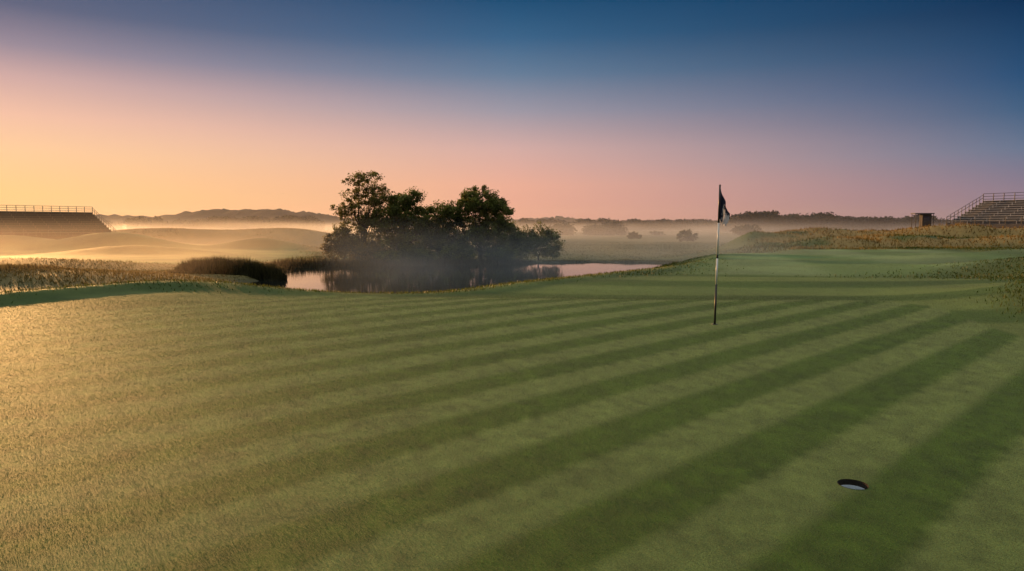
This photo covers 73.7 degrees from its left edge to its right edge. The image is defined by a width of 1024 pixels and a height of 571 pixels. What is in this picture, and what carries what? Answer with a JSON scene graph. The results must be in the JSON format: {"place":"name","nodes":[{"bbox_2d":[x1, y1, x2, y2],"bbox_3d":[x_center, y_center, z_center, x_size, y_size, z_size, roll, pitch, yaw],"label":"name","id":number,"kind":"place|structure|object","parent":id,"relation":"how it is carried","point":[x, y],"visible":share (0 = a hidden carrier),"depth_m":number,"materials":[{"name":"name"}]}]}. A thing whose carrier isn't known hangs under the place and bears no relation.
{"place":"outdoors","nodes":[
{"label":"outdoors","id":0,"kind":"place"},
{"bbox_2d":[0,263,77,273],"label":"tall grass","id":1,"kind":"structure","parent":0,"point":[11,266],"depth_m":44.61,"materials":[{"name":"plant"}]},
{"bbox_2d":[95,208,372,228],"bbox_3d":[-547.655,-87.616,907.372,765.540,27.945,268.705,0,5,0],"label":"hills","id":2,"kind":"structure","parent":0,"point":[328,219],"depth_m":840.56,"materials":[{"name":"green plant"}]},
{"bbox_2d":[250,262,665,292],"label":"water","id":3,"kind":"structure","parent":0,"point":[378,278],"depth_m":54.10,"materials":[{"name":"black liquid"}]},
{"bbox_2d":[0,224,1023,570],"bbox_3d":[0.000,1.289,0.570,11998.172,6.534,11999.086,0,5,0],"label":"ground","id":4,"kind":"structure","parent":0,"point":[140,246],"depth_m":5.45,"materials":[{"name":"green plant"}]},
{"bbox_2d":[0,205,115,238],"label":"grandstand","id":5,"kind":"object","parent":4,"relation":"on","point":[56,225],"visible":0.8,"depth_m":123.46},
{"bbox_2d":[102,214,326,230],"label":"distant wood","id":6,"kind":"object","parent":4,"relation":"on","point":[309,222],"visible":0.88,"depth_m":507.32,"materials":[{"name":"green plant"}]},
{"bbox_2d":[167,255,287,280],"bbox_3d":[-21.035,-1.480,51.636,10.164,1.999,4.206,1,5,9],"label":"reed bed","id":7,"kind":"object","parent":4,"relation":"on","point":[255,269],"visible":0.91,"depth_m":50.37,"materials":[{"name":"green plant"}]},
{"bbox_2d":[319,225,363,260],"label":"shrub","id":8,"kind":"object","parent":4,"relation":"on","point":[338,244],"visible":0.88,"depth_m":70.39,"materials":[{"name":"green plant"}]},
{"bbox_2d":[330,170,394,244],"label":"pond tree","id":9,"kind":"object","parent":4,"relation":"on","point":[362,225],"visible":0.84,"depth_m":70.61,"materials":[{"name":"green plant"}]},
{"bbox_2d":[349,236,389,260],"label":"shrub","id":10,"kind":"object","parent":4,"relation":"on","point":[367,249],"visible":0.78,"depth_m":69.70,"materials":[{"name":"green plant"}]},
{"bbox_2d":[369,186,438,258],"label":"pond tree","id":11,"kind":"object","parent":4,"relation":"on","point":[401,216],"visible":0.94,"depth_m":69.87,"materials":[{"name":"green plant"}]},
{"bbox_2d":[269,254,540,268],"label":"reed bed","id":12,"kind":"object","parent":4,"relation":"on","point":[311,263],"visible":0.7,"depth_m":67.82,"materials":[{"name":"green plant"}]},
{"bbox_2d":[413,199,466,258],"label":"pond tree","id":13,"kind":"object","parent":4,"relation":"on","point":[440,237],"visible":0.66,"depth_m":71.19,"materials":[{"name":"green plant"}]},
{"bbox_2d":[442,184,518,258],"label":"pond tree","id":14,"kind":"object","parent":4,"relation":"on","point":[489,227],"visible":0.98,"depth_m":70.37,"materials":[{"name":"green plant"}]},
{"bbox_2d":[0,223,1023,321],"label":"rough grass","id":15,"kind":"structure","parent":4,"relation":"on","point":[101,270],"depth_m":58.05,"materials":[{"name":"green plant"}]},
{"bbox_2d":[494,218,531,258],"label":"shrub","id":16,"kind":"object","parent":4,"relation":"on","point":[512,236],"visible":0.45,"depth_m":73.74,"materials":[{"name":"green plant"}]},
{"bbox_2d":[510,220,566,259],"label":"shrub","id":17,"kind":"object","parent":4,"relation":"on","point":[535,241],"visible":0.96,"depth_m":73.87,"materials":[{"name":"green plant"}]},
{"bbox_2d":[541,259,679,263],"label":"reed bed","id":18,"kind":"object","parent":4,"relation":"on","point":[624,261],"visible":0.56,"depth_m":73.80,"materials":[{"name":"plant"}]},
{"bbox_2d":[514,217,716,230],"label":"distant wood","id":19,"kind":"object","parent":4,"relation":"on","point":[667,224],"visible":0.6,"depth_m":606.39,"materials":[{"name":"green plant"}]},
{"bbox_2d":[626,231,641,238],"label":"field tree","id":20,"kind":"object","parent":4,"relation":"on","point":[632,235],"visible":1,"depth_m":198.93,"materials":[{"name":"green plant"}]},
{"bbox_2d":[545,219,761,234],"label":"distant wood","id":21,"kind":"object","parent":4,"relation":"on","point":[610,228],"visible":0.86,"depth_m":293.69,"materials":[{"name":"green plant"}]},
{"bbox_2d":[676,229,698,241],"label":"field tree","id":22,"kind":"object","parent":4,"relation":"on","point":[687,236],"visible":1,"depth_m":169.00,"materials":[{"name":"green plant"}]},
{"bbox_2d":[712,184,729,324],"bbox_3d":[3.198,-0.415,10.453,0.210,2.240,0.100,1,5,0],"label":"flagstick","id":23,"kind":"object","parent":4,"relation":"on","point":[723,215],"visible":0.99,"depth_m":10.41,"materials":[{"name":"black paint"}]},
{"bbox_2d":[716,210,953,231],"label":"distant wood","id":24,"kind":"object","parent":4,"relation":"on","point":[768,221],"visible":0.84,"depth_m":467.02,"materials":[{"name":"green plant"}]},
{"bbox_2d":[837,479,868,489],"bbox_3d":[1.990,1.240,3.991,0.166,0.162,0.166,0,5,0],"label":"hole cup","id":25,"kind":"object","parent":4,"relation":"on","point":[853,484],"visible":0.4,"depth_m":4.05,"materials":[{"name":"plastic"}]},
{"bbox_2d":[911,213,934,227],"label":"camera cabin","id":26,"kind":"object","parent":4,"relation":"on","point":[925,219],"visible":0.72,"depth_m":99.94,"materials":[{"name":"wood"}]},
{"bbox_2d":[923,216,930,220],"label":"window","id":27,"kind":"structure","parent":26,"relation":"in","point":[926,218],"depth_m":99.86,"materials":[{"name":"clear glass"}]},
{"bbox_2d":[946,192,1023,228],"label":"grandstand","id":28,"kind":"object","parent":4,"relation":"on","point":[1002,213],"visible":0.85,"depth_m":95.48},
{"bbox_2d":[0,0,1023,220],"label":"sky","id":29,"kind":"structure","parent":0,"point":[620,110],"materials":[{"name":"blue"}]},
{"bbox_2d":[465,216,674,224],"bbox_3d":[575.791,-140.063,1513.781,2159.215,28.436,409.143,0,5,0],"label":"hills","id":30,"kind":"structure","parent":0,"point":[567,219],"depth_m":1440.59,"materials":[{"name":"green plant"}]}
]}

